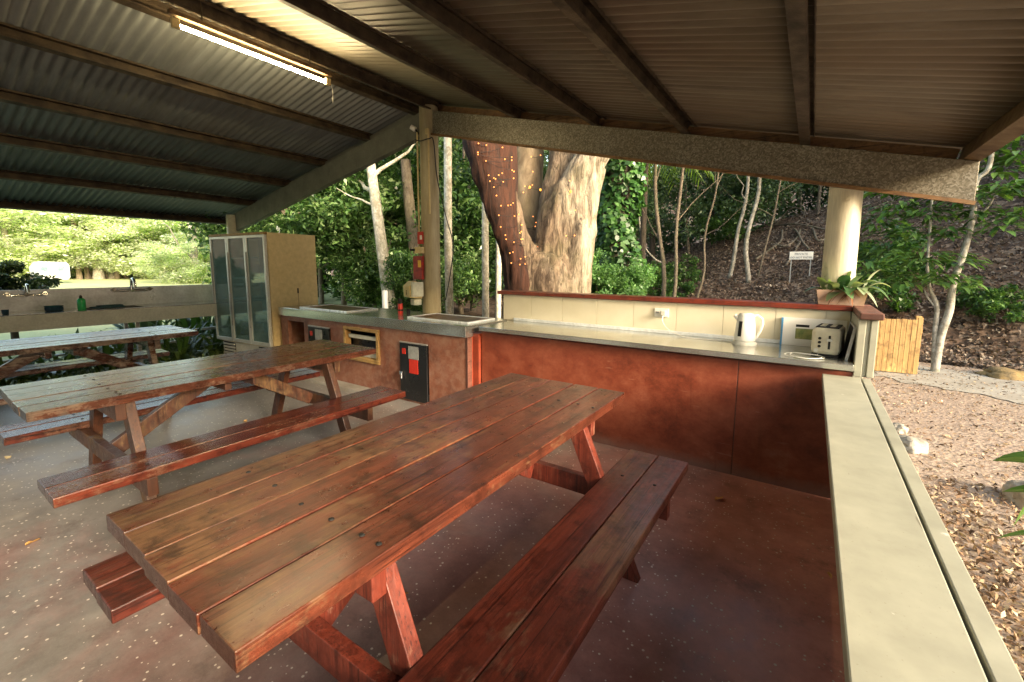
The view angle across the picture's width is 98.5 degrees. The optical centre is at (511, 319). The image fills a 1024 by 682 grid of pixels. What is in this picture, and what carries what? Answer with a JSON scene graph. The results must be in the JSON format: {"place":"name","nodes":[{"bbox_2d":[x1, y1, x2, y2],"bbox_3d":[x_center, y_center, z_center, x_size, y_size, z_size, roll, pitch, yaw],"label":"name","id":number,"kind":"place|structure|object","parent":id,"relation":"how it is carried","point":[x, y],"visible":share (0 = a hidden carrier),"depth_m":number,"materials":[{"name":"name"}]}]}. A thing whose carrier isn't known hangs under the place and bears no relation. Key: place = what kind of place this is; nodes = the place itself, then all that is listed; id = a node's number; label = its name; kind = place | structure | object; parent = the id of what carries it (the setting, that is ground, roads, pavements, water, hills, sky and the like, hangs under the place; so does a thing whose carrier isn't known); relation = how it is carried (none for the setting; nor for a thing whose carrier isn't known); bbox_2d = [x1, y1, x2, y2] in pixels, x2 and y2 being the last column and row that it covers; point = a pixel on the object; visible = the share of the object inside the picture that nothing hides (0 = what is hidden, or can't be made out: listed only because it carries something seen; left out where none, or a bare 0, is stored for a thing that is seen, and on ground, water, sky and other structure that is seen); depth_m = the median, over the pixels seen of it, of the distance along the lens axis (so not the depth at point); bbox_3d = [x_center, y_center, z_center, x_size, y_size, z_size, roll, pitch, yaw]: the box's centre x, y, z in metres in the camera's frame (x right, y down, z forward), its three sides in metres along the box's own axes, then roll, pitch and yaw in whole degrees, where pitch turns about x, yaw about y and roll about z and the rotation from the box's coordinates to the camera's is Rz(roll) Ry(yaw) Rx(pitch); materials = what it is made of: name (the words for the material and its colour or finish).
{"place":"outdoors","nodes":[
{"label":"outdoors","id":0,"kind":"place"},
{"bbox_2d":[0,273,370,383],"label":"lawn","id":1,"kind":"structure","parent":0,"point":[71,282],"depth_m":20.52,"materials":[{"name":"green plant"}]},
{"bbox_2d":[0,259,62,338],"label":"dark shrub","id":2,"kind":"object","parent":1,"relation":"on","point":[36,280],"visible":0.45,"depth_m":7.52,"materials":[{"name":"green plant"}]},
{"bbox_2d":[0,334,67,386],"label":"strap plant","id":3,"kind":"object","parent":1,"relation":"on","point":[4,383],"visible":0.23,"depth_m":5.01,"materials":[{"name":"green plant"}]},
{"bbox_2d":[3,356,83,383],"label":"strap plant","id":4,"kind":"object","parent":1,"relation":"on","point":[38,376],"visible":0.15,"depth_m":5.16,"materials":[{"name":"green plant"}]},
{"bbox_2d":[25,261,69,282],"bbox_3d":[-33.302,-3.377,31.479,1.325,1.547,2.340,5,8,32],"label":"caravan","id":5,"kind":"object","parent":1,"relation":"on","point":[61,270],"visible":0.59,"depth_m":31.32,"materials":[{"name":"white paint"}]},
{"bbox_2d":[0,208,109,277],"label":"sunlit tree","id":6,"kind":"object","parent":1,"relation":"on","point":[10,214],"visible":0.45,"depth_m":36.80,"materials":[{"name":"green plant"}]},
{"bbox_2d":[0,211,138,277],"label":"sunlit tree","id":7,"kind":"object","parent":1,"relation":"on","point":[16,242],"visible":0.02,"depth_m":38.85,"materials":[{"name":"green plant"}]},
{"bbox_2d":[0,346,141,381],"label":"strap plant","id":8,"kind":"object","parent":1,"relation":"on","point":[53,373],"visible":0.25,"depth_m":5.23,"materials":[{"name":"green plant"}]},
{"bbox_2d":[0,212,173,278],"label":"sunlit tree","id":9,"kind":"object","parent":1,"relation":"on","point":[77,262],"visible":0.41,"depth_m":38.25,"materials":[{"name":"green plant"}]},
{"bbox_2d":[89,221,105,278],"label":"thin trunk","id":10,"kind":"object","parent":1,"relation":"on","point":[98,274],"visible":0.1,"depth_m":40.42,"materials":[{"name":"beige plant"}]},
{"bbox_2d":[28,343,178,378],"bbox_3d":[-5.023,0.482,5.617,1.221,0.601,1.291,0,7,-6],"label":"strap plant","id":11,"kind":"object","parent":1,"relation":"on","point":[105,350],"visible":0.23,"depth_m":5.52,"materials":[{"name":"green plant"}]},
{"bbox_2d":[0,284,215,362],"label":"sink bench","id":12,"kind":"object","parent":1,"relation":"on","point":[30,313],"visible":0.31,"depth_m":5.67,"materials":[{"name":"concrete"}]},
{"bbox_2d":[2,284,49,296],"bbox_3d":[-5.752,-0.348,5.234,0.225,0.163,0.386,5,8,34],"label":"tap","id":13,"kind":"object","parent":12,"relation":"attached to","point":[27,290],"visible":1,"depth_m":5.25,"materials":[{"name":"silver metal"}]},
{"bbox_2d":[110,278,152,291],"bbox_3d":[-5.196,-0.476,6.045,0.232,0.204,0.463,5,8,34],"label":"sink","id":14,"kind":"object","parent":12,"relation":"attached to","point":[132,283],"visible":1,"depth_m":6.05,"materials":[{"name":"silver metal"}]},
{"bbox_2d":[63,218,207,278],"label":"sunlit tree","id":15,"kind":"object","parent":1,"relation":"on","point":[120,231],"visible":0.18,"depth_m":38.72,"materials":[{"name":"green plant"}]},
{"bbox_2d":[104,319,189,329],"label":"spiky plant","id":16,"kind":"object","parent":1,"relation":"on","point":[144,324],"visible":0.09,"depth_m":7.65,"materials":[{"name":"green plant"}]},
{"bbox_2d":[143,339,188,363],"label":"strap plant","id":17,"kind":"object","parent":1,"relation":"on","point":[166,349],"visible":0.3,"depth_m":6.22,"materials":[{"name":"green plant"}]},
{"bbox_2d":[126,220,209,275],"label":"sunlit tree","id":18,"kind":"object","parent":1,"relation":"on","point":[175,229],"visible":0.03,"depth_m":40.86,"materials":[{"name":"green plant"}]},
{"bbox_2d":[128,220,211,283],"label":"sunlit tree","id":19,"kind":"object","parent":1,"relation":"on","point":[193,271],"visible":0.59,"depth_m":32.24,"materials":[{"name":"green plant"}]},
{"bbox_2d":[136,218,210,272],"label":"sunlit tree","id":20,"kind":"object","parent":1,"relation":"on","point":[172,224],"visible":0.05,"depth_m":38.34,"materials":[{"name":"green plant"}]},
{"bbox_2d":[133,319,222,361],"bbox_3d":[-4.844,0.341,6.371,1.428,0.730,1.746,2,7,10],"label":"strap plant","id":21,"kind":"object","parent":1,"relation":"on","point":[180,345],"visible":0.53,"depth_m":6.39,"materials":[{"name":"green plant"}]},
{"bbox_2d":[147,316,213,342],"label":"spiky plant","id":22,"kind":"object","parent":1,"relation":"on","point":[186,322],"visible":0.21,"depth_m":7.65,"materials":[{"name":"green plant"}]},
{"bbox_2d":[148,325,222,363],"bbox_3d":[-4.841,0.412,6.610,1.198,0.604,1.256,5,8,33],"label":"strap plant","id":23,"kind":"object","parent":1,"relation":"on","point":[199,346],"visible":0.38,"depth_m":6.65,"materials":[{"name":"green plant"}]},
{"bbox_2d":[171,329,223,359],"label":"strap plant","id":24,"kind":"object","parent":1,"relation":"on","point":[218,352],"visible":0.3,"depth_m":6.68,"materials":[{"name":"green plant"}]},
{"bbox_2d":[184,317,223,356],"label":"strap plant","id":25,"kind":"object","parent":1,"relation":"on","point":[211,342],"visible":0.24,"depth_m":6.87,"materials":[{"name":"green plant"}]},
{"bbox_2d":[177,168,373,268],"bbox_3d":[-5.001,-2.591,9.482,4.301,6.024,4.115,-5,9,-38],"label":"leafy tree","id":26,"kind":"object","parent":1,"relation":"on","point":[317,214],"visible":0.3,"depth_m":8.92,"materials":[{"name":"green plant"}]},
{"bbox_2d":[202,176,416,303],"bbox_3d":[-5.774,-3.093,12.958,6.397,6.162,5.734,5,8,34],"label":"leafy tree","id":27,"kind":"object","parent":1,"relation":"on","point":[320,283],"visible":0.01,"depth_m":13.25,"materials":[{"name":"green plant"}]},
{"bbox_2d":[268,153,420,304],"bbox_3d":[-4.414,-2.406,11.600,4.081,5.137,4.266,5,8,34],"label":"leafy tree","id":28,"kind":"object","parent":1,"relation":"on","point":[390,170],"visible":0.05,"depth_m":10.79,"materials":[{"name":"green plant"}]},
{"bbox_2d":[197,149,493,284],"bbox_3d":[-6.915,-8.101,21.838,17.487,13.013,14.139,-2,7,-19],"label":"forest edge","id":29,"kind":"object","parent":1,"relation":"on","point":[204,250],"depth_m":14.88,"materials":[{"name":"green plant"}]},
{"bbox_2d":[328,216,412,307],"bbox_3d":[-3.067,-1.036,10.346,2.035,2.775,2.313,5,8,34],"label":"bush","id":30,"kind":"object","parent":1,"relation":"on","point":[365,287],"visible":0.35,"depth_m":9.68,"materials":[{"name":"green plant"}]},
{"bbox_2d":[321,140,461,305],"bbox_3d":[-4.274,-3.354,13.225,5.583,6.636,5.488,5,8,34],"label":"leafy tree","id":31,"kind":"object","parent":1,"relation":"on","point":[334,292],"depth_m":12.09,"materials":[{"name":"green plant"}]},
{"bbox_2d":[305,136,495,307],"bbox_3d":[-2.472,-2.430,11.011,4.731,5.367,4.526,-1,7,-8],"label":"leafy tree","id":32,"kind":"object","parent":1,"relation":"on","point":[392,197],"visible":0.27,"depth_m":10.00,"materials":[{"name":"green plant"}]},
{"bbox_2d":[400,159,418,253],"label":"leaning tree","id":33,"kind":"object","parent":1,"relation":"on","point":[408,197],"visible":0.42,"depth_m":9.94,"materials":[{"name":"beige plant"}]},
{"bbox_2d":[364,247,472,312],"bbox_3d":[-2.025,-0.499,9.227,2.382,1.970,2.182,5,8,34],"label":"bush","id":34,"kind":"object","parent":1,"relation":"on","point":[402,264],"visible":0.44,"depth_m":8.75,"materials":[{"name":"green plant"}]},
{"bbox_2d":[0,380,844,681],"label":"floor slab","id":35,"kind":"structure","parent":0,"point":[736,582],"depth_m":2.00,"materials":[{"name":"concrete"}]},
{"bbox_2d":[0,325,198,416],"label":"picnic table","id":36,"kind":"object","parent":35,"relation":"on","point":[29,350],"visible":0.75,"depth_m":4.07,"materials":[{"name":"wood"}]},
{"bbox_2d":[0,339,405,507],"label":"picnic table","id":37,"kind":"object","parent":35,"relation":"on","point":[82,409],"visible":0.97,"depth_m":2.60,"materials":[{"name":"brown wood"}]},
{"bbox_2d":[208,232,317,353],"bbox_3d":[-3.599,-0.321,6.434,1.362,1.804,0.755,4,8,30],"label":"display fridge","id":38,"kind":"object","parent":35,"relation":"on","point":[258,279],"visible":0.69,"depth_m":6.06,"materials":[{"name":"beige wood"}]},
{"bbox_2d":[82,373,687,681],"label":"picnic table","id":39,"kind":"object","parent":35,"relation":"on","point":[241,569],"visible":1,"depth_m":1.25,"materials":[{"name":"brown wood"}]},
{"bbox_2d":[278,303,506,403],"bbox_3d":[-1.574,0.337,5.218,3.300,0.872,0.850,5,8,34],"label":"barbecue bench","id":40,"kind":"object","parent":35,"relation":"on","point":[418,357],"visible":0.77,"depth_m":4.67,"materials":[{"name":"orange paint"}]},
{"bbox_2d":[308,325,329,369],"bbox_3d":[-2.372,0.349,5.403,0.437,0.540,0.057,5,8,34],"label":"door","id":41,"kind":"structure","parent":40,"relation":"in","point":[314,332],"depth_m":5.38,"materials":[{"name":"black metal"}]},
{"bbox_2d":[399,341,428,402],"bbox_3d":[-1.014,0.534,4.500,0.397,0.605,0.057,5,8,34],"label":"door","id":42,"kind":"structure","parent":40,"relation":"in","point":[413,372],"depth_m":4.49,"materials":[{"name":"black metal"}]},
{"bbox_2d":[0,0,1023,312],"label":"picnic shelter","id":43,"kind":"object","parent":35,"relation":"on","point":[130,108],"visible":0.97,"depth_m":3.27,"materials":[{"name":"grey metal"}]},
{"bbox_2d":[167,1,332,92],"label":"fluorescent light","id":44,"kind":"object","parent":43,"relation":"hanging from","point":[176,24],"visible":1,"depth_m":3.28,"materials":[{"name":"white plastic"}]},
{"bbox_2d":[403,281,423,304],"bbox_3d":[-1.161,-0.316,5.193,0.160,0.279,0.230,-5,9,-36],"label":"towel dispenser","id":45,"kind":"object","parent":43,"relation":"attached to","point":[412,289],"visible":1,"depth_m":5.12,"materials":[{"name":"beige plastic"}]},
{"bbox_2d":[413,256,423,278],"bbox_3d":[-1.093,-0.610,5.165,0.140,0.270,0.042,5,8,34],"label":"fire blanket","id":46,"kind":"object","parent":43,"relation":"attached to","point":[418,267],"visible":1,"depth_m":5.14,"materials":[{"name":"red plastic"}]},
{"bbox_2d":[416,128,430,255],"bbox_3d":[-1.014,-1.435,5.072,0.206,1.430,0.046,5,8,34],"label":"conduit","id":47,"kind":"object","parent":43,"relation":"attached to","point":[427,131],"visible":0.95,"depth_m":5.05,"materials":[{"name":"beige plastic"}]},
{"bbox_2d":[415,137,453,299],"bbox_3d":[-0.895,-1.144,5.118,0.429,1.846,0.141,-1,7,-8],"label":"hanging cable","id":48,"kind":"object","parent":43,"relation":"hanging from","point":[443,207],"visible":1,"depth_m":5.09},
{"bbox_2d":[479,290,884,498],"bbox_3d":[1.002,0.397,3.658,3.050,1.157,0.760,5,8,34],"label":"bar counter","id":49,"kind":"object","parent":35,"relation":"on","point":[756,413],"visible":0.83,"depth_m":3.21,"materials":[{"name":"rust red paint"},{"name":"brushed stainless steel"},{"name":"cream tile"}]},
{"bbox_2d":[654,308,668,316],"bbox_3d":[1.241,-0.059,3.675,0.116,0.072,0.045,5,8,34],"label":"power outlet","id":50,"kind":"object","parent":49,"relation":"attached to","point":[661,312],"visible":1,"depth_m":3.68,"materials":[{"name":"white plastic"}]},
{"bbox_2d":[662,313,763,345],"bbox_3d":[1.519,0.038,3.399,0.160,0.228,0.743,-5,9,-38],"label":"kettle","id":51,"kind":"object","parent":49,"relation":"on","point":[745,334],"visible":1,"depth_m":3.14,"materials":[{"name":"white plastic"}]},
{"bbox_2d":[780,317,846,346],"bbox_3d":[2.107,0.091,3.097,0.380,0.200,0.010,5,-1,34],"label":"notice board","id":52,"kind":"object","parent":49,"relation":"on","point":[796,331],"visible":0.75,"depth_m":3.13,"materials":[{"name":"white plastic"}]},
{"bbox_2d":[784,323,845,358],"bbox_3d":[1.953,0.131,2.803,0.461,0.188,0.224,-3,8,-25],"label":"toaster","id":53,"kind":"object","parent":49,"relation":"on","point":[828,340],"visible":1,"depth_m":2.75,"materials":[{"name":"beige paint"}]},
{"bbox_2d":[805,260,889,307],"bbox_3d":[2.270,-0.227,2.998,0.473,0.360,0.197,5,8,34],"label":"planter","id":54,"kind":"object","parent":49,"relation":"on","point":[846,290],"visible":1,"depth_m":3.00,"materials":[{"name":"ceramic"}]},
{"bbox_2d":[842,321,856,360],"bbox_3d":[2.108,0.128,2.762,0.016,0.208,0.336,14,14,32],"label":"baking tray","id":55,"kind":"object","parent":49,"relation":"on","point":[850,336],"visible":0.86,"depth_m":2.70,"materials":[{"name":"silver metal"}]},
{"bbox_2d":[326,135,1023,370],"bbox_3d":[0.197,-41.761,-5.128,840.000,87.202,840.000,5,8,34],"label":"ground","id":56,"kind":"structure","parent":0,"point":[925,313],"depth_m":9.31,"materials":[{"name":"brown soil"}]},
{"bbox_2d":[337,143,415,308],"bbox_3d":[-2.694,-1.916,8.665,2.140,4.937,1.018,3,7,21],"label":"leaning tree","id":57,"kind":"object","parent":56,"relation":"on","point":[372,189],"visible":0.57,"depth_m":8.62,"materials":[{"name":"white plant"}]},
{"bbox_2d":[383,159,503,314],"bbox_3d":[-1.382,-2.114,12.599,4.580,4.368,5.087,5,8,34],"label":"leafy tree","id":58,"kind":"object","parent":56,"relation":"on","point":[459,194],"visible":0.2,"depth_m":11.52,"materials":[{"name":"green plant"}]},
{"bbox_2d":[413,138,480,240],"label":"leafy tree","id":59,"kind":"object","parent":56,"relation":"on","point":[464,169],"visible":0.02,"depth_m":12.92,"materials":[{"name":"green plant"}]},
{"bbox_2d":[444,137,453,313],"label":"slim tree","id":60,"kind":"object","parent":56,"relation":"on","point":[448,204],"visible":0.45,"depth_m":7.33,"materials":[{"name":"white plant"}]},
{"bbox_2d":[482,203,488,316],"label":"slim tree","id":61,"kind":"object","parent":56,"relation":"on","point":[485,267],"visible":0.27,"depth_m":8.07,"materials":[{"name":"white plant"}]},
{"bbox_2d":[495,241,500,317],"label":"slim tree","id":62,"kind":"object","parent":56,"relation":"on","point":[498,288],"visible":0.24,"depth_m":8.72,"materials":[{"name":"white plant"}]},
{"bbox_2d":[462,139,609,318],"bbox_3d":[1.048,-5.557,6.564,11.269,12.813,10.199,0,7,-6],"label":"fig tree","id":63,"kind":"object","parent":56,"relation":"on","point":[557,260],"visible":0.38,"depth_m":6.04,"materials":[{"name":"brown plant"}]},
{"bbox_2d":[477,143,575,265],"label":"fairy lights","id":64,"kind":"object","parent":63,"relation":"attached to","point":[570,191],"visible":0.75,"depth_m":5.74,"materials":[{"name":"orange"}]},
{"bbox_2d":[592,248,624,293],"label":"feathery bush","id":65,"kind":"object","parent":56,"relation":"on","point":[598,275],"visible":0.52,"depth_m":8.08,"materials":[{"name":"green plant"}]},
{"bbox_2d":[591,158,647,293],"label":"vine clad tree","id":66,"kind":"object","parent":56,"relation":"on","point":[617,220],"visible":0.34,"depth_m":8.46,"materials":[{"name":"green plant"}]},
{"bbox_2d":[595,274,647,295],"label":"feathery bush","id":67,"kind":"object","parent":56,"relation":"on","point":[635,291],"visible":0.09,"depth_m":7.95,"materials":[{"name":"green plant"}]},
{"bbox_2d":[598,257,658,292],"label":"feathery bush","id":68,"kind":"object","parent":56,"relation":"on","point":[644,274],"visible":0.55,"depth_m":8.17,"materials":[{"name":"green plant"}]},
{"bbox_2d":[441,140,828,292],"bbox_3d":[5.495,-9.152,21.415,22.946,16.016,14.923,2,7,14],"label":"forest understorey","id":69,"kind":"object","parent":56,"relation":"on","point":[735,190],"visible":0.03,"depth_m":17.59,"materials":[{"name":"green plant"}]},
{"bbox_2d":[628,260,672,295],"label":"fern","id":70,"kind":"object","parent":56,"relation":"on","point":[653,291],"visible":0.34,"depth_m":11.69,"materials":[{"name":"green plant"}]},
{"bbox_2d":[648,166,655,264],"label":"slender tree","id":71,"kind":"object","parent":56,"relation":"on","point":[652,250],"visible":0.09,"depth_m":15.94,"materials":[{"name":"brown plant"}]},
{"bbox_2d":[630,163,804,241],"bbox_3d":[6.341,-5.215,14.157,7.133,5.646,6.868,3,8,23],"label":"sapling foliage","id":72,"kind":"object","parent":71,"relation":"attached to","point":[770,188],"visible":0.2,"depth_m":12.25,"materials":[{"name":"green plant"}]},
{"bbox_2d":[641,164,665,295],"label":"slender tree","id":73,"kind":"object","parent":56,"relation":"on","point":[662,255],"visible":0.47,"depth_m":10.22,"materials":[{"name":"beige plant"}]},
{"bbox_2d":[639,163,714,264],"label":"palm tree","id":74,"kind":"object","parent":56,"relation":"on","point":[643,223],"visible":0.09,"depth_m":10.81,"materials":[{"name":"green plant"}]},
{"bbox_2d":[660,274,697,296],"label":"fern","id":75,"kind":"object","parent":56,"relation":"on","point":[687,286],"visible":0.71,"depth_m":11.09,"materials":[{"name":"green plant"}]},
{"bbox_2d":[659,253,704,282],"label":"bush","id":76,"kind":"object","parent":56,"relation":"on","point":[683,274],"visible":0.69,"depth_m":11.71,"materials":[{"name":"green plant"}]},
{"bbox_2d":[684,169,690,256],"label":"slender tree","id":77,"kind":"object","parent":56,"relation":"on","point":[687,241],"visible":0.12,"depth_m":14.63,"materials":[{"name":"beige plant"}]},
{"bbox_2d":[672,168,721,296],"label":"slender tree","id":78,"kind":"object","parent":56,"relation":"on","point":[677,219],"visible":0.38,"depth_m":9.93,"materials":[{"name":"beige plant"}]},
{"bbox_2d":[695,205,746,245],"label":"fern","id":79,"kind":"object","parent":56,"relation":"on","point":[714,223],"visible":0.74,"depth_m":14.37,"materials":[{"name":"plant"}]},
{"bbox_2d":[696,172,757,297],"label":"slender tree","id":80,"kind":"object","parent":56,"relation":"on","point":[704,260],"visible":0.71,"depth_m":10.39,"materials":[{"name":"beige plant"}]},
{"bbox_2d":[727,175,749,278],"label":"slender tree","id":81,"kind":"object","parent":56,"relation":"on","point":[732,265],"visible":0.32,"depth_m":10.90,"materials":[{"name":"grey plant"}]},
{"bbox_2d":[743,177,760,283],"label":"slender tree","id":82,"kind":"object","parent":56,"relation":"on","point":[745,252],"visible":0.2,"depth_m":10.36,"materials":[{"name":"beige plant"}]},
{"bbox_2d":[721,180,797,277],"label":"slender tree","id":83,"kind":"object","parent":56,"relation":"on","point":[763,254],"visible":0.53,"depth_m":10.41,"materials":[{"name":"beige plant"}]},
{"bbox_2d":[753,207,824,265],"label":"exposed roots","id":84,"kind":"object","parent":56,"relation":"on","point":[796,238],"visible":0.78,"depth_m":12.01,"materials":[{"name":"beige plant"}]},
{"bbox_2d":[789,251,813,282],"bbox_3d":[6.252,-1.055,9.585,0.433,0.842,0.037,5,9,36],"label":"warning sign","id":85,"kind":"object","parent":56,"relation":"on","point":[799,255],"visible":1,"depth_m":9.54,"materials":[{"name":"white plastic"}]},
{"bbox_2d":[855,257,920,312],"bbox_3d":[6.656,-0.641,8.173,1.226,1.147,1.332,-3,8,-26],"label":"fern","id":86,"kind":"object","parent":56,"relation":"on","point":[904,302],"visible":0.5,"depth_m":7.90,"materials":[{"name":"green plant"}]},
{"bbox_2d":[857,218,943,284],"bbox_3d":[7.413,-1.312,8.768,1.558,1.383,1.655,5,8,34],"label":"fern","id":87,"kind":"object","parent":56,"relation":"on","point":[911,242],"visible":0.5,"depth_m":8.44,"materials":[{"name":"green plant"}]},
{"bbox_2d":[822,374,1023,681],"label":"wall","id":88,"kind":"structure","parent":56,"relation":"on","point":[912,607],"depth_m":0.93,"materials":[{"name":"grey paint"}]},
{"bbox_2d":[856,135,1023,371],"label":"forked sapling","id":89,"kind":"object","parent":56,"relation":"on","point":[953,284],"visible":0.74,"depth_m":5.87,"materials":[{"name":"green plant"}]},
{"bbox_2d":[945,275,1014,308],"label":"fern","id":90,"kind":"object","parent":56,"relation":"on","point":[974,292],"visible":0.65,"depth_m":7.22,"materials":[{"name":"green plant"}]},
{"bbox_2d":[960,283,1023,323],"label":"fern","id":91,"kind":"object","parent":56,"relation":"on","point":[981,306],"visible":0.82,"depth_m":6.94,"materials":[{"name":"green plant"}]},
{"bbox_2d":[974,366,1023,380],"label":"boulder","id":92,"kind":"object","parent":56,"relation":"on","point":[1002,373],"visible":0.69,"depth_m":5.68,"materials":[{"name":"beige stone"}]},
{"bbox_2d":[863,360,1023,677],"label":"gravel path","id":93,"kind":"structure","parent":0,"point":[940,416],"depth_m":3.42,"materials":[{"name":"beige gravel"}]},
{"bbox_2d":[893,422,908,434],"bbox_3d":[3.357,0.954,3.831,0.135,0.116,0.148,5,8,34],"label":"rock","id":94,"kind":"object","parent":93,"relation":"on","point":[900,428],"visible":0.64,"depth_m":3.78,"materials":[{"name":"grey stone"}]},
{"bbox_2d":[899,435,928,453],"bbox_3d":[3.183,0.996,3.510,0.206,0.124,0.370,5,8,34],"label":"rock","id":95,"kind":"object","parent":93,"relation":"on","point":[913,445],"visible":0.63,"depth_m":3.44,"materials":[{"name":"grey stone"}]},
{"bbox_2d":[865,362,1023,615],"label":"fallen leaves","id":96,"kind":"object","parent":93,"relation":"on","point":[969,521],"visible":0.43,"depth_m":3.84,"materials":[{"name":"brown plant"}]},
{"bbox_2d":[917,470,1023,680],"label":"wood chips","id":97,"kind":"object","parent":93,"relation":"on","point":[1007,609],"visible":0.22,"depth_m":2.18,"materials":[{"name":"brown wood"}]},
{"bbox_2d":[993,451,1023,537],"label":"leafy plant","id":98,"kind":"object","parent":93,"relation":"on","point":[1018,457],"visible":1,"depth_m":1.42,"materials":[{"name":"green plant"}]},
{"bbox_2d":[1002,480,1023,508],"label":"rock","id":99,"kind":"object","parent":93,"relation":"on","point":[1019,499],"visible":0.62,"depth_m":2.70,"materials":[{"name":"beige stone"}]},
{"bbox_2d":[873,364,1023,403],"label":"concrete path","id":100,"kind":"structure","parent":0,"point":[985,381],"depth_m":5.47,"materials":[{"name":"grey concrete"}]},
{"bbox_2d":[874,316,923,373],"bbox_3d":[5.161,0.327,5.935,0.495,0.780,0.098,4,8,28],"label":"timber fence","id":101,"kind":"object","parent":100,"relation":"on","point":[906,360],"visible":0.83,"depth_m":5.88,"materials":[{"name":"yellow wood"}]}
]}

